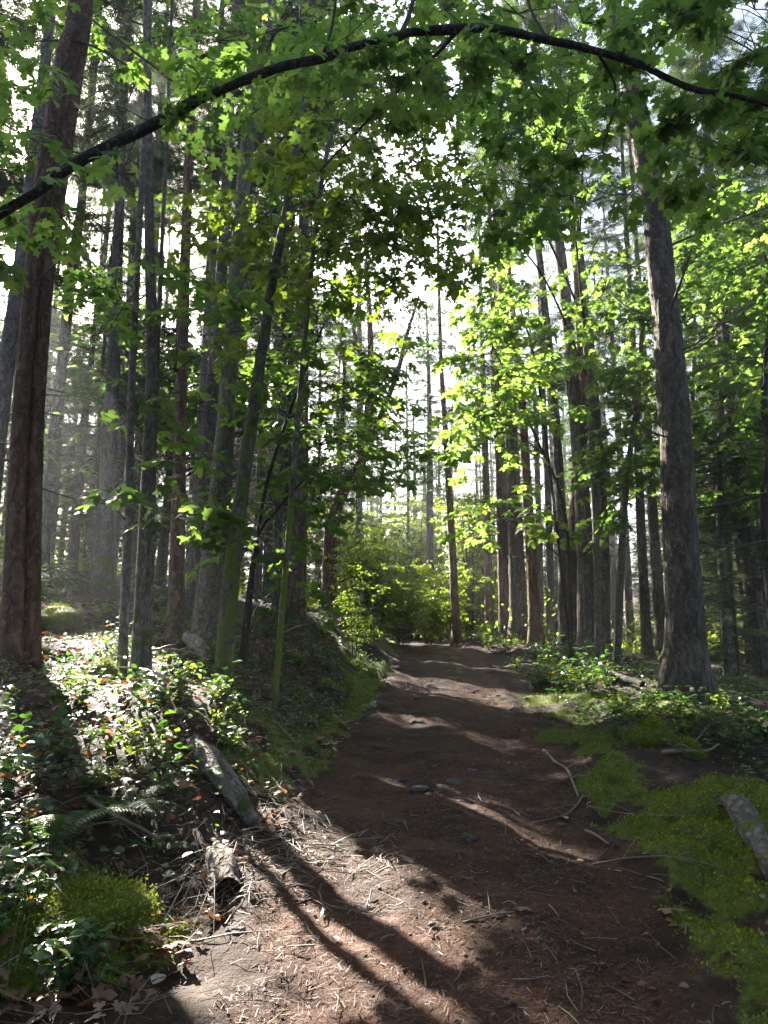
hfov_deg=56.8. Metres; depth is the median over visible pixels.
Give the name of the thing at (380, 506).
fir tree
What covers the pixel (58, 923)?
salal plant
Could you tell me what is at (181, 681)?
salal plant
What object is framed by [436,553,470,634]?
broadleaf tree
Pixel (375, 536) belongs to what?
broadleaf tree
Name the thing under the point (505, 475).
fir tree
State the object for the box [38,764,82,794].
salal plant
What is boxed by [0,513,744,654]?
brush
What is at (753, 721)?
salal plant
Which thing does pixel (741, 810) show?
fallen log
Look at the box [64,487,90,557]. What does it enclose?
broadleaf tree
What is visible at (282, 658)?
sword fern
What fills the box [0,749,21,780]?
salal plant
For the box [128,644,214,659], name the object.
fallen branch
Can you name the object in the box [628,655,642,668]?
salal plant
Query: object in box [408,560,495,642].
leafy shrub
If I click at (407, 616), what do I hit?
leafy shrub
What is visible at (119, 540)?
broadleaf tree
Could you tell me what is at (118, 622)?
salal plant
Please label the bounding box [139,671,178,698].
salal plant
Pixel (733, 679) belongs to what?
salal plant
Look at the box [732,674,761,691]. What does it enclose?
salal plant
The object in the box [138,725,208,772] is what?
salal plant
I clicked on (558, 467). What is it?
fir tree
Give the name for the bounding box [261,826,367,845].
fallen branch
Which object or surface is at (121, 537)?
young fir
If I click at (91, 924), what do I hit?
salal plant
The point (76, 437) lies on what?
maple tree
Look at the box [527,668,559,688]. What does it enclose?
salal plant
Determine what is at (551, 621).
fir tree
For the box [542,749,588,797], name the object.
fallen branch
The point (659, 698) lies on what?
salal plant
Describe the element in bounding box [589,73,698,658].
fir tree
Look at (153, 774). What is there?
salal plant
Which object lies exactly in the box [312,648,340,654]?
sword fern
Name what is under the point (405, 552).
broadleaf tree
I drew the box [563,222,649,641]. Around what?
fir tree
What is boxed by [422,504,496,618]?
broadleaf tree
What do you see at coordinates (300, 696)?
salal plant
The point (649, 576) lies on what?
young fir
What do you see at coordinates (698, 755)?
mossy mound
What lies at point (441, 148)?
sky
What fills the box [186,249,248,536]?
fir tree
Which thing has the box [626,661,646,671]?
salal plant
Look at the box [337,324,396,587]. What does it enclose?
fir tree
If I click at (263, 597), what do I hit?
salal plant
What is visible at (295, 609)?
fir tree
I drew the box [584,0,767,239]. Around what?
maple tree
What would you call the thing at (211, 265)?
fir tree
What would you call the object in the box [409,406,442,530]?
fir tree
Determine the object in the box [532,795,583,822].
fallen branch
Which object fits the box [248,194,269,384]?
fir tree
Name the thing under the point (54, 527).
fir tree
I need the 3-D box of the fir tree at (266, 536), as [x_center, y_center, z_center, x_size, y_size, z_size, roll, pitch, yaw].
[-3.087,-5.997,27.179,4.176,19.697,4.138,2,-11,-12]
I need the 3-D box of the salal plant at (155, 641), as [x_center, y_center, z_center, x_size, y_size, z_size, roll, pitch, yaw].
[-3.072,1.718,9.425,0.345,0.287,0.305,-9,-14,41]
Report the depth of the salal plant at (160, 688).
5.84 m
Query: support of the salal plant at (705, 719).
on the ground at (224, 951)
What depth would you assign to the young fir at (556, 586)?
43.07 m
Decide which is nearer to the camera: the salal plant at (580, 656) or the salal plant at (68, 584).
the salal plant at (580, 656)
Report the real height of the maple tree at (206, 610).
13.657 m
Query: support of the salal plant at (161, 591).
on the ground at (224, 951)
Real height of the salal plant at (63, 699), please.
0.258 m
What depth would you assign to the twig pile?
4.14 m
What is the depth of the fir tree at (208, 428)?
13.73 m
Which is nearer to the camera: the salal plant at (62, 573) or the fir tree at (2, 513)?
the salal plant at (62, 573)
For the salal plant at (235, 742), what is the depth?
5.72 m
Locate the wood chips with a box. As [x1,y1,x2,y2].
[7,640,765,1023]
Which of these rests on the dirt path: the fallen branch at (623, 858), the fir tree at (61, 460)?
the fallen branch at (623, 858)
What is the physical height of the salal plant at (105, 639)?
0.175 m
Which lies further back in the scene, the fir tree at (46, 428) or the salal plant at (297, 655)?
the fir tree at (46, 428)
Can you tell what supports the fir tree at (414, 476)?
on the ground at (224, 951)
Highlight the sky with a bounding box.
[0,0,767,583]
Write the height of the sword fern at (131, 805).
0.195 m
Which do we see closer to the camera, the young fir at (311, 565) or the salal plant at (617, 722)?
the salal plant at (617, 722)
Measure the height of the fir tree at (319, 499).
28.879 m
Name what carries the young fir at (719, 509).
on the ground at (224, 951)
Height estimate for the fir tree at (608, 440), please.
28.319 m
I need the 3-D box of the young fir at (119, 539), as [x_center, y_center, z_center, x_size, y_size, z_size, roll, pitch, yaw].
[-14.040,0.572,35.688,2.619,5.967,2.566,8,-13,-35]
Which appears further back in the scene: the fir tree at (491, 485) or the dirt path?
the fir tree at (491, 485)
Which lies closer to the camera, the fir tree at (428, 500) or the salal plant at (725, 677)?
the salal plant at (725, 677)
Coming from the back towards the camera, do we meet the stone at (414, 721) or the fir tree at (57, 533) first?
the fir tree at (57, 533)
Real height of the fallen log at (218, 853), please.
0.182 m
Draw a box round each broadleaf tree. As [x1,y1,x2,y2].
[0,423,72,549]
[1,458,74,556]
[54,451,90,566]
[59,445,124,573]
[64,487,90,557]
[68,442,123,574]
[234,447,262,594]
[307,459,332,607]
[307,505,351,606]
[337,521,372,596]
[344,506,376,556]
[346,517,410,583]
[347,530,397,602]
[352,512,417,637]
[377,483,469,638]
[380,517,438,637]
[381,510,444,565]
[382,512,448,633]
[395,532,445,639]
[406,537,446,635]
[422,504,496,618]
[429,475,497,639]
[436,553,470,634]
[439,496,497,637]
[442,486,542,633]
[446,532,484,637]
[460,537,497,635]
[523,521,556,640]
[534,493,591,625]
[610,516,636,637]
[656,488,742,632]
[662,498,718,638]
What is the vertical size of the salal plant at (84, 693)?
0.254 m
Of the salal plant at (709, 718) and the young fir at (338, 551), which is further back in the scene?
the young fir at (338, 551)
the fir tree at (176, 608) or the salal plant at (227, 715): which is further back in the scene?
the fir tree at (176, 608)
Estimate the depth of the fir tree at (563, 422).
53.89 m
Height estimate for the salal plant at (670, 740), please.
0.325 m
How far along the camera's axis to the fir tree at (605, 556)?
18.88 m
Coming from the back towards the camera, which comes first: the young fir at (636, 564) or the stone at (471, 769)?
the young fir at (636, 564)
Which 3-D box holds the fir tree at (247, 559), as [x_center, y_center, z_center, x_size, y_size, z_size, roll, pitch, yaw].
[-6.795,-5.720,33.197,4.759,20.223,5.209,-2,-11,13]
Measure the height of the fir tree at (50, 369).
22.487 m
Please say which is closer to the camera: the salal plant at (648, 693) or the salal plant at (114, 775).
the salal plant at (114, 775)
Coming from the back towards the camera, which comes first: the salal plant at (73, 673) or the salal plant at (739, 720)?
the salal plant at (739, 720)
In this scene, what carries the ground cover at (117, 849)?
on the ground at (224, 951)
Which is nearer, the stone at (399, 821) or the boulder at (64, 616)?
the stone at (399, 821)
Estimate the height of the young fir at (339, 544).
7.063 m
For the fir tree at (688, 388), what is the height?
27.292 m
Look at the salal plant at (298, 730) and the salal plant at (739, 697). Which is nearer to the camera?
the salal plant at (298, 730)
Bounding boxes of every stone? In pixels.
[225,925,245,934]
[392,818,406,824]
[394,778,410,782]
[408,719,423,723]
[409,784,429,793]
[426,756,442,760]
[432,788,445,793]
[446,778,463,784]
[465,836,478,840]
[467,768,476,771]
[555,822,569,826]
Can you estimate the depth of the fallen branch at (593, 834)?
4.72 m
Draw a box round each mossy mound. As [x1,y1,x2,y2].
[19,864,167,942]
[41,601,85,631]
[85,654,125,681]
[625,713,678,747]
[673,735,711,761]
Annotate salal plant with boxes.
[0,712,36,793]
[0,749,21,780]
[0,789,11,826]
[0,811,28,858]
[0,811,34,846]
[0,832,49,903]
[0,849,70,912]
[0,876,32,928]
[1,685,27,713]
[1,705,67,766]
[1,713,59,757]
[16,820,70,858]
[17,747,60,788]
[23,903,96,992]
[28,922,121,990]
[32,710,93,760]
[33,915,98,969]
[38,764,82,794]
[40,676,88,704]
[41,546,91,591]
[41,555,94,604]
[44,704,123,767]
[46,571,80,596]
[46,922,118,986]
[49,665,84,681]
[53,563,71,584]
[56,755,121,793]
[59,917,107,975]
[61,590,77,608]
[71,675,107,702]
[74,751,109,789]
[82,599,116,619]
[83,724,133,754]
[88,642,116,660]
[93,756,125,783]
[97,633,115,645]
[105,609,156,641]
[105,636,131,654]
[109,683,200,751]
[112,655,176,712]
[114,548,136,575]
[114,670,168,709]
[118,718,170,755]
[120,728,146,748]
[120,734,198,795]
[125,727,180,767]
[129,608,173,639]
[131,564,168,605]
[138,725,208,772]
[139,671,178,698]
[152,631,165,647]
[152,682,188,701]
[153,589,192,613]
[154,654,201,677]
[168,682,202,706]
[170,663,201,692]
[191,660,241,704]
[194,658,225,681]
[200,641,216,652]
[200,706,228,724]
[205,675,243,698]
[207,710,226,725]
[209,680,243,699]
[210,686,240,707]
[210,723,246,752]
[211,680,225,702]
[216,721,237,740]
[217,672,242,698]
[217,691,247,722]
[220,697,245,719]
[223,677,242,695]
[225,711,248,727]
[229,690,260,713]
[236,680,249,698]
[236,696,258,711]
[241,580,279,614]
[242,757,264,778]
[250,652,262,665]
[279,681,311,700]
[279,712,312,734]
[288,692,304,704]
[289,648,309,661]
[293,651,314,664]
[311,714,328,728]
[314,651,330,661]
[316,678,334,690]
[318,706,333,720]
[357,651,367,660]
[470,628,488,645]
[479,633,499,651]
[481,635,494,645]
[489,631,516,651]
[501,641,518,651]
[504,656,525,670]
[519,672,542,686]
[523,648,539,658]
[527,654,554,677]
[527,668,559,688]
[528,659,550,674]
[528,667,558,685]
[532,635,563,664]
[536,655,547,663]
[544,635,568,660]
[548,671,586,692]
[549,646,593,687]
[549,653,568,667]
[549,673,570,691]
[551,653,601,693]
[559,674,584,692]
[564,657,585,671]
[564,666,606,691]
[565,633,591,654]
[566,640,596,665]
[573,647,611,682]
[574,653,612,687]
[585,700,630,733]
[589,693,631,720]
[591,666,620,682]
[592,636,624,658]
[595,673,617,687]
[595,714,635,740]
[600,669,612,687]
[603,666,623,682]
[604,654,628,671]
[622,694,655,724]
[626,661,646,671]
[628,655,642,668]
[637,687,660,704]
[638,709,675,723]
[641,688,664,706]
[656,722,686,756]
[661,697,715,724]
[663,684,706,707]
[677,712,703,735]
[688,698,715,721]
[688,706,726,735]
[697,705,733,733]
[702,713,760,746]
[705,693,746,723]
[708,687,735,705]
[708,707,759,740]
[710,697,728,711]
[712,696,745,719]
[715,666,749,686]
[716,722,766,753]
[726,673,742,685]
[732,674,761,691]
[732,704,767,739]
[739,718,767,740]
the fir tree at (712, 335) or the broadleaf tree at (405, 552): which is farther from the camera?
the broadleaf tree at (405, 552)
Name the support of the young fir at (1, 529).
on the ground at (224, 951)
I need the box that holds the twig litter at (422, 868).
[0,634,766,1023]
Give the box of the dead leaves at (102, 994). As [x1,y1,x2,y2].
[0,599,382,1023]
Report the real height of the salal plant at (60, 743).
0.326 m
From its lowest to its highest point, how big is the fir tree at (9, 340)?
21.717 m
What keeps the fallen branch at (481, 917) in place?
on the dirt path
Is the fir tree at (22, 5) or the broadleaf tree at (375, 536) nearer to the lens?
the fir tree at (22, 5)
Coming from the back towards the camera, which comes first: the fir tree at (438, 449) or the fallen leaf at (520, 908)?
the fir tree at (438, 449)
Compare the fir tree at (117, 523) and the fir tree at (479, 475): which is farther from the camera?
the fir tree at (479, 475)
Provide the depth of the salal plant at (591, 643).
16.07 m
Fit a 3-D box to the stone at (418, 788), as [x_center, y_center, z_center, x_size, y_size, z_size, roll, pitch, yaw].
[0.299,2.309,5.931,0.180,0.055,0.180,0,-11,0]
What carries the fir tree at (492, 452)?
on the ground at (224, 951)
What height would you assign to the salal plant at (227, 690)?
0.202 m
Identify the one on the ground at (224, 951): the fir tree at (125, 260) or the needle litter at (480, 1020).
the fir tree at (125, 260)
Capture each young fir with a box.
[0,493,6,553]
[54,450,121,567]
[55,490,80,559]
[80,510,123,566]
[84,511,123,572]
[154,464,169,579]
[156,472,187,572]
[166,452,193,578]
[307,492,354,599]
[307,508,367,611]
[307,539,321,597]
[337,519,362,597]
[423,505,446,586]
[527,519,557,639]
[545,561,557,637]
[623,496,664,635]
[623,532,664,638]
[623,548,651,613]
[631,542,638,609]
[648,469,743,644]
[696,437,767,682]
[698,514,765,660]
[706,466,767,641]
[709,421,767,675]
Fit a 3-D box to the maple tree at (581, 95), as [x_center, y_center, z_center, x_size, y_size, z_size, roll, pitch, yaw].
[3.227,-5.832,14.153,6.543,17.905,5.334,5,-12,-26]
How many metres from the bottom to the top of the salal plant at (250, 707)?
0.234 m
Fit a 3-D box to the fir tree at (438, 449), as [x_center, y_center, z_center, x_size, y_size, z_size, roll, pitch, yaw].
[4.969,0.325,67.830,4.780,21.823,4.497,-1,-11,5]
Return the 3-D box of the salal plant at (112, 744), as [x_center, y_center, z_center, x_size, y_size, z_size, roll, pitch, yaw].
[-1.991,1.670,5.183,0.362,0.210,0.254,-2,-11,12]
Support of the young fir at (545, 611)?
on the ground at (224, 951)
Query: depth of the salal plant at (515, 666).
15.62 m
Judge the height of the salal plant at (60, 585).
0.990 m
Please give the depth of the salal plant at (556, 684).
11.89 m
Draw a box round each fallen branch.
[75,796,165,844]
[110,930,270,944]
[114,666,184,691]
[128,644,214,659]
[149,873,187,920]
[241,822,304,854]
[252,594,269,632]
[260,719,303,748]
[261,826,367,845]
[284,620,322,632]
[459,886,513,924]
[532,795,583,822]
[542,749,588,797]
[584,829,608,844]
[588,801,685,815]
[592,838,719,867]
[603,865,719,894]
[661,743,719,753]
[684,721,714,755]
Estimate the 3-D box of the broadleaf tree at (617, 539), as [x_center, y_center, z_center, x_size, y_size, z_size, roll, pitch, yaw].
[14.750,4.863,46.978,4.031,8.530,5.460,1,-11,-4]
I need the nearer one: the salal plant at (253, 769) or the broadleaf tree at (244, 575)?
the salal plant at (253, 769)
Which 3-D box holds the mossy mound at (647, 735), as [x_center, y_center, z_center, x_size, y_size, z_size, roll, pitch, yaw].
[2.766,2.269,7.293,0.574,0.402,0.444,0,-11,0]
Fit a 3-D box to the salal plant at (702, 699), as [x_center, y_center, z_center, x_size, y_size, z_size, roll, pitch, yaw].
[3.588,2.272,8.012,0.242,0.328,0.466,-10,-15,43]
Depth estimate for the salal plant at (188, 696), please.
6.10 m
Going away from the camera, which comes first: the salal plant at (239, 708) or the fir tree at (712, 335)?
the salal plant at (239, 708)
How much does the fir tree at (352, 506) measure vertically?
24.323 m
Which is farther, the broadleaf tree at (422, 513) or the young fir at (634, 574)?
the young fir at (634, 574)
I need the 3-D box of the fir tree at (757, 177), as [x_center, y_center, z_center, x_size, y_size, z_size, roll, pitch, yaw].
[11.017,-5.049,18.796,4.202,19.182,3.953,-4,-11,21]
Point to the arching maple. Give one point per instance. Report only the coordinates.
(339, 47)
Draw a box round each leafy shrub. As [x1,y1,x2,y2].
[311,556,427,660]
[323,507,433,642]
[355,562,449,646]
[397,586,464,643]
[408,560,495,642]
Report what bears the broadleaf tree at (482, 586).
on the ground at (224, 951)
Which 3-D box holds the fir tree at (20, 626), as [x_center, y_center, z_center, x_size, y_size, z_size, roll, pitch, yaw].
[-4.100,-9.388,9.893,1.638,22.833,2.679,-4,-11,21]
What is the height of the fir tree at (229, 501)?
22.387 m
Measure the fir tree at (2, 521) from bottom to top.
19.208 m
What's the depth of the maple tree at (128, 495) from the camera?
8.06 m
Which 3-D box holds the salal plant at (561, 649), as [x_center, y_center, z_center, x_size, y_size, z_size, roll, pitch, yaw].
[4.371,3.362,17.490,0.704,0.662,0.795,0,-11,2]
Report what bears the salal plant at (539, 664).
on the ground at (224, 951)
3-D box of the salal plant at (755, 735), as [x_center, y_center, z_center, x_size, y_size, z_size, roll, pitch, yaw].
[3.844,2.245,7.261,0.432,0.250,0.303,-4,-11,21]
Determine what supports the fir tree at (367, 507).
on the ground at (224, 951)
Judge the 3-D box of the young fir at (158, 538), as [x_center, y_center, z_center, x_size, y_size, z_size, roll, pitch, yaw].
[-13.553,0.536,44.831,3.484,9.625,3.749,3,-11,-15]
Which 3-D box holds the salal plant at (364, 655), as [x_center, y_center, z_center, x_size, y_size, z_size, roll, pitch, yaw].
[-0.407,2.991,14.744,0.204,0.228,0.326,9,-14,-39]
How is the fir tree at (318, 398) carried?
on the ground at (224, 951)
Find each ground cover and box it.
[0,569,384,928]
[492,640,767,778]
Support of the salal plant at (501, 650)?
on the ground at (224, 951)
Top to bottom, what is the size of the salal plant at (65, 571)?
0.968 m
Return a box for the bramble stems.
[0,613,367,1023]
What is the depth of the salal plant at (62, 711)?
4.83 m
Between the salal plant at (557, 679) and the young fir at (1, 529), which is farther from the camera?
the young fir at (1, 529)
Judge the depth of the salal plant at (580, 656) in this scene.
12.10 m
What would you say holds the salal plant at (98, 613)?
on the ground at (224, 951)
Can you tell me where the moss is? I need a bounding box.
[0,589,767,1023]
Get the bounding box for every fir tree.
[0,0,42,308]
[0,0,60,475]
[0,0,92,502]
[0,0,117,667]
[0,0,180,571]
[0,22,102,513]
[0,69,18,477]
[0,111,13,386]
[0,193,55,528]
[0,197,86,528]
[0,242,79,532]
[0,291,73,539]
[0,396,12,557]
[0,454,8,536]
[7,16,144,570]
[10,0,230,588]
[43,100,176,581]
[44,259,97,564]
[47,0,206,577]
[48,188,110,564]
[51,315,92,566]
[53,165,143,570]
[58,1,196,507]
[65,0,269,641]
[125,0,308,604]
[141,1,281,600]
[142,0,286,620]
[143,161,194,515]
[145,13,280,546]
[156,101,255,582]
[157,0,397,612]
[185,200,275,566]
[186,151,207,483]
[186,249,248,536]
[195,0,407,625]
[208,7,346,599]
[232,198,317,599]
[245,303,319,550]
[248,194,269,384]
[253,8,378,606]
[253,174,355,565]
[273,312,326,569]
[273,350,323,574]
[307,291,352,577]
[308,90,424,608]
[311,315,379,567]
[334,402,371,543]
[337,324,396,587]
[347,372,387,545]
[363,408,395,558]
[367,435,388,536]
[368,432,398,551]
[375,407,410,534]
[388,392,445,636]
[389,331,425,638]
[396,473,418,532]
[398,291,469,641]
[406,206,493,644]
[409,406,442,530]
[412,90,551,642]
[417,444,425,523]
[422,405,456,571]
[432,152,536,637]
[433,451,448,569]
[435,382,475,552]
[439,1,570,646]
[440,75,559,643]
[449,177,550,589]
[460,387,495,511]
[461,0,601,652]
[465,407,489,518]
[472,382,496,619]
[479,404,532,566]
[481,405,543,505]
[489,0,644,659]
[489,0,649,662]
[489,453,497,598]
[492,291,570,638]
[507,0,650,648]
[519,352,554,616]
[520,247,571,632]
[524,139,595,640]
[529,444,543,511]
[533,391,568,559]
[546,276,631,572]
[549,365,570,517]
[553,0,710,659]
[553,301,576,486]
[560,0,767,704]
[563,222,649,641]
[563,415,591,517]
[567,171,664,649]
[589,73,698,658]
[589,342,632,569]
[590,338,634,558]
[598,102,734,593]
[616,420,650,588]
[624,2,767,666]
[629,370,661,571]
[630,397,661,598]
[640,176,717,610]
[642,15,767,657]
[665,8,767,674]
[695,129,764,548]
[696,5,767,351]
[705,310,760,621]
[735,121,767,564]
[736,1,767,597]
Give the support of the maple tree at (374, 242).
on the ground at (224, 951)
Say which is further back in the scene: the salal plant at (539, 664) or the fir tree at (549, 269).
the fir tree at (549, 269)
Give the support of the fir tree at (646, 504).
on the ground at (224, 951)
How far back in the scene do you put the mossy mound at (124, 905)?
3.15 m
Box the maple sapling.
[168,255,436,666]
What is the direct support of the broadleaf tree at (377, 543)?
on the ground at (224, 951)
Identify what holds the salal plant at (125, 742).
on the ground at (224, 951)
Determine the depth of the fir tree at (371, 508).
72.52 m
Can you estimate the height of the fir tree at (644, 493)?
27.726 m
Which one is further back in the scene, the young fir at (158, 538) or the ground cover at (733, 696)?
the young fir at (158, 538)
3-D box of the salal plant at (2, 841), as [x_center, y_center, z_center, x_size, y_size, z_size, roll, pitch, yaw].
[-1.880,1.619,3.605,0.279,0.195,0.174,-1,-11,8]
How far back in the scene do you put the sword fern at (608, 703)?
9.80 m
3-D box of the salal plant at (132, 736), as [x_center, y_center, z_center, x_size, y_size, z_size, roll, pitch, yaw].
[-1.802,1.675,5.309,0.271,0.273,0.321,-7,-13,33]
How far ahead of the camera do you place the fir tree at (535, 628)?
23.10 m
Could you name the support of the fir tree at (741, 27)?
on the ground at (224, 951)
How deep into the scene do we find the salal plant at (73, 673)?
6.69 m
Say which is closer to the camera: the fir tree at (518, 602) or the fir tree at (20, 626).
the fir tree at (20, 626)
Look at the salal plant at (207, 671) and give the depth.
7.85 m
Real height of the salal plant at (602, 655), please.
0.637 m
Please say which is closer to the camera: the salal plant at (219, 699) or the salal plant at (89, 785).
the salal plant at (89, 785)
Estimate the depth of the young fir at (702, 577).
25.65 m
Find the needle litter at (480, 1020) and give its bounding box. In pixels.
[0,640,767,1023]
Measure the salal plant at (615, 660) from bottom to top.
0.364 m
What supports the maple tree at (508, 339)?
on the ground at (224, 951)
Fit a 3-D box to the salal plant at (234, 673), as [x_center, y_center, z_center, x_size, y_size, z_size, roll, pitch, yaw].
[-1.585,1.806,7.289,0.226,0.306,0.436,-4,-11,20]
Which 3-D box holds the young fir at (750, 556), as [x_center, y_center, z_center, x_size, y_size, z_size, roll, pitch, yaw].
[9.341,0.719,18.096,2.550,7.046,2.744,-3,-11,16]
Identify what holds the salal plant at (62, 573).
on the ground at (224, 951)
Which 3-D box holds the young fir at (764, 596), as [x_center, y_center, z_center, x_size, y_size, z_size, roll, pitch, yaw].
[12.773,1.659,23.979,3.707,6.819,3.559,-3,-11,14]
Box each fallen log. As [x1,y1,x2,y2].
[182,631,214,666]
[186,734,260,827]
[205,840,241,898]
[568,654,644,686]
[716,794,767,881]
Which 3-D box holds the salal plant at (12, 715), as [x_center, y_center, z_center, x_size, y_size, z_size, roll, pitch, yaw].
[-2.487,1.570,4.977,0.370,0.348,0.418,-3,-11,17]
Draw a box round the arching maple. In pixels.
[0,0,767,296]
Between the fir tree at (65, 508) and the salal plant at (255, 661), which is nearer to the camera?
the salal plant at (255, 661)
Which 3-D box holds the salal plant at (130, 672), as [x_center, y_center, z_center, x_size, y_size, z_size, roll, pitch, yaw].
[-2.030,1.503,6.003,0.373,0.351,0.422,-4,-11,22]
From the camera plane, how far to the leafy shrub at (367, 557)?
18.76 m
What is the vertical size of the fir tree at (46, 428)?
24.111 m
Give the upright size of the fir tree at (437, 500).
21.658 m
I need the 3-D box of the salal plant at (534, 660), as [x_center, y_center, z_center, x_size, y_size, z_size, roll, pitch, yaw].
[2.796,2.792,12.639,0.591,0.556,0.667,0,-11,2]
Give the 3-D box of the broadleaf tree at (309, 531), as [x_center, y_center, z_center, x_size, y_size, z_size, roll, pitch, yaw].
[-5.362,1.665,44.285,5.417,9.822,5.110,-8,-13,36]
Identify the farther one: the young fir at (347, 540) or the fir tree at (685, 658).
the young fir at (347, 540)
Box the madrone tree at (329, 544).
[311,165,463,615]
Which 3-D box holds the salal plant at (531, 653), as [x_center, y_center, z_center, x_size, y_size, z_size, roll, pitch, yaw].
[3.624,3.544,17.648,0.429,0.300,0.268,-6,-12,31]
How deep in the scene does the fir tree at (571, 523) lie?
21.95 m
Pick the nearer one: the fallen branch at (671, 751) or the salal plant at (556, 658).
the fallen branch at (671, 751)
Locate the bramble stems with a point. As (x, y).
(78, 858)
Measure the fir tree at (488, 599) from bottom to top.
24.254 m
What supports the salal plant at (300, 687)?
on the ground at (224, 951)
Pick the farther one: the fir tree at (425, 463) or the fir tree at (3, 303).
the fir tree at (425, 463)
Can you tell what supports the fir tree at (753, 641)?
on the ground at (224, 951)
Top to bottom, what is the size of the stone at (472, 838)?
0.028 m
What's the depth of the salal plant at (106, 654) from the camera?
8.17 m
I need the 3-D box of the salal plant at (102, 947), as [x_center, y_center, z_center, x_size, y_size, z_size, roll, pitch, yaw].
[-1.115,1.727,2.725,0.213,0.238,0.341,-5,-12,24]
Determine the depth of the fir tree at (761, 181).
26.11 m
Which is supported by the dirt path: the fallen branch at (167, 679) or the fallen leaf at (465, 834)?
the fallen leaf at (465, 834)
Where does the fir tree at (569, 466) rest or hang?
on the ground at (224, 951)
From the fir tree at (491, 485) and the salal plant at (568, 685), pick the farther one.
the fir tree at (491, 485)
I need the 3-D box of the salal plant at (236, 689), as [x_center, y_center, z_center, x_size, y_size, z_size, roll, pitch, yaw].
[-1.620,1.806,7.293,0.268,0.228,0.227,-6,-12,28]
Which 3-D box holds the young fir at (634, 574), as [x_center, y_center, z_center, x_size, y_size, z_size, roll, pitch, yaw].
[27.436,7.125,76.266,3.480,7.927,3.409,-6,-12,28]
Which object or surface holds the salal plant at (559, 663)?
on the ground at (224, 951)
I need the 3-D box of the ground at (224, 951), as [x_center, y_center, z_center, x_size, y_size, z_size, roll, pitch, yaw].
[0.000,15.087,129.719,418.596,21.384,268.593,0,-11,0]
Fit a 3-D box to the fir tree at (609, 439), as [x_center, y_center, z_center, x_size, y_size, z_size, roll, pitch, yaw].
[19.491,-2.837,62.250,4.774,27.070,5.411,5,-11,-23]
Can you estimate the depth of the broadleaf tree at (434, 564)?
51.06 m
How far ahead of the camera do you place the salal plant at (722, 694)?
9.23 m
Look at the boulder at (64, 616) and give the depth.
10.52 m
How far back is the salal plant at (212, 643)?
8.60 m
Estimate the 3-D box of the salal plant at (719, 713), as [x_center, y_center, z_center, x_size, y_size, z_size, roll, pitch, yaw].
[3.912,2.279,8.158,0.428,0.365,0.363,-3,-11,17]
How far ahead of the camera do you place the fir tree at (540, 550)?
36.59 m
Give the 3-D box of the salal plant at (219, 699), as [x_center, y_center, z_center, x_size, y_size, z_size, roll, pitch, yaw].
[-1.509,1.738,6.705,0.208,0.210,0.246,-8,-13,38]
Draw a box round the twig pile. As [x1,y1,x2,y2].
[143,770,414,948]
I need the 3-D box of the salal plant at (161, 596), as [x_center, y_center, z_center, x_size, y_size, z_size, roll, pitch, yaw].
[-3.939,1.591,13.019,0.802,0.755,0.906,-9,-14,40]
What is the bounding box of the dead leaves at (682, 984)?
[478,685,767,1018]
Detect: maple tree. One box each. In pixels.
[0,0,281,679]
[0,208,321,569]
[38,0,512,646]
[49,266,318,586]
[142,0,501,704]
[167,375,358,503]
[233,417,368,517]
[383,239,601,669]
[393,0,676,663]
[535,234,716,665]
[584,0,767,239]
[596,161,767,497]
[635,180,767,678]
[676,175,767,618]
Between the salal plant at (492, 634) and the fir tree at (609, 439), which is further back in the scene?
the fir tree at (609, 439)
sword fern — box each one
[1,797,145,844]
[57,785,186,827]
[124,832,198,850]
[175,761,237,778]
[261,655,311,668]
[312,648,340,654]
[582,705,615,714]
[595,700,635,710]
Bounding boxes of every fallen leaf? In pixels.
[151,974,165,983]
[161,922,187,929]
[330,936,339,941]
[460,832,473,837]
[513,906,532,910]
[657,908,683,913]
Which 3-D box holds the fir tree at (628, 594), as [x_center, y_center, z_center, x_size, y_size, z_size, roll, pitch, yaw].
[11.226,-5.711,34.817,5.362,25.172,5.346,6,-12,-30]
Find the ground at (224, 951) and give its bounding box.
[0,559,767,1023]
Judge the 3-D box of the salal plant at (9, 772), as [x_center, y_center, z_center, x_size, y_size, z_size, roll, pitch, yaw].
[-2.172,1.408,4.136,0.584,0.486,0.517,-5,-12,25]
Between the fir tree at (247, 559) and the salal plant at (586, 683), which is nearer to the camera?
the salal plant at (586, 683)
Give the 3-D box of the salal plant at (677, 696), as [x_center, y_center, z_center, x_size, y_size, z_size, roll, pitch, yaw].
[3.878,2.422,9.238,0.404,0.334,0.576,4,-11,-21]
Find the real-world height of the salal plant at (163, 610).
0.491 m
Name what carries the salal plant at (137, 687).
on the ground at (224, 951)
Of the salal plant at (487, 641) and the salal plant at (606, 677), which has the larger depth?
the salal plant at (487, 641)
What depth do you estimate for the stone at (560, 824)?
5.02 m
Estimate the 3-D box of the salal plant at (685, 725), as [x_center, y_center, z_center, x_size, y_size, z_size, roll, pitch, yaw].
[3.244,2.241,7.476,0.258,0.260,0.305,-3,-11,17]
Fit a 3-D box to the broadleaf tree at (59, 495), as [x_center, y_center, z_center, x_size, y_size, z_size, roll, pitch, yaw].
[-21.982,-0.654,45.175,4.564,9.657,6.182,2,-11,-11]
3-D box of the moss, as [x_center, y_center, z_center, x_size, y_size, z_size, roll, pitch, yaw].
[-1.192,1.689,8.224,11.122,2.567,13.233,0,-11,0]
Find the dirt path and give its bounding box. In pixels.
[223,637,677,1023]
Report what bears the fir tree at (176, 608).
on the ground at (224, 951)

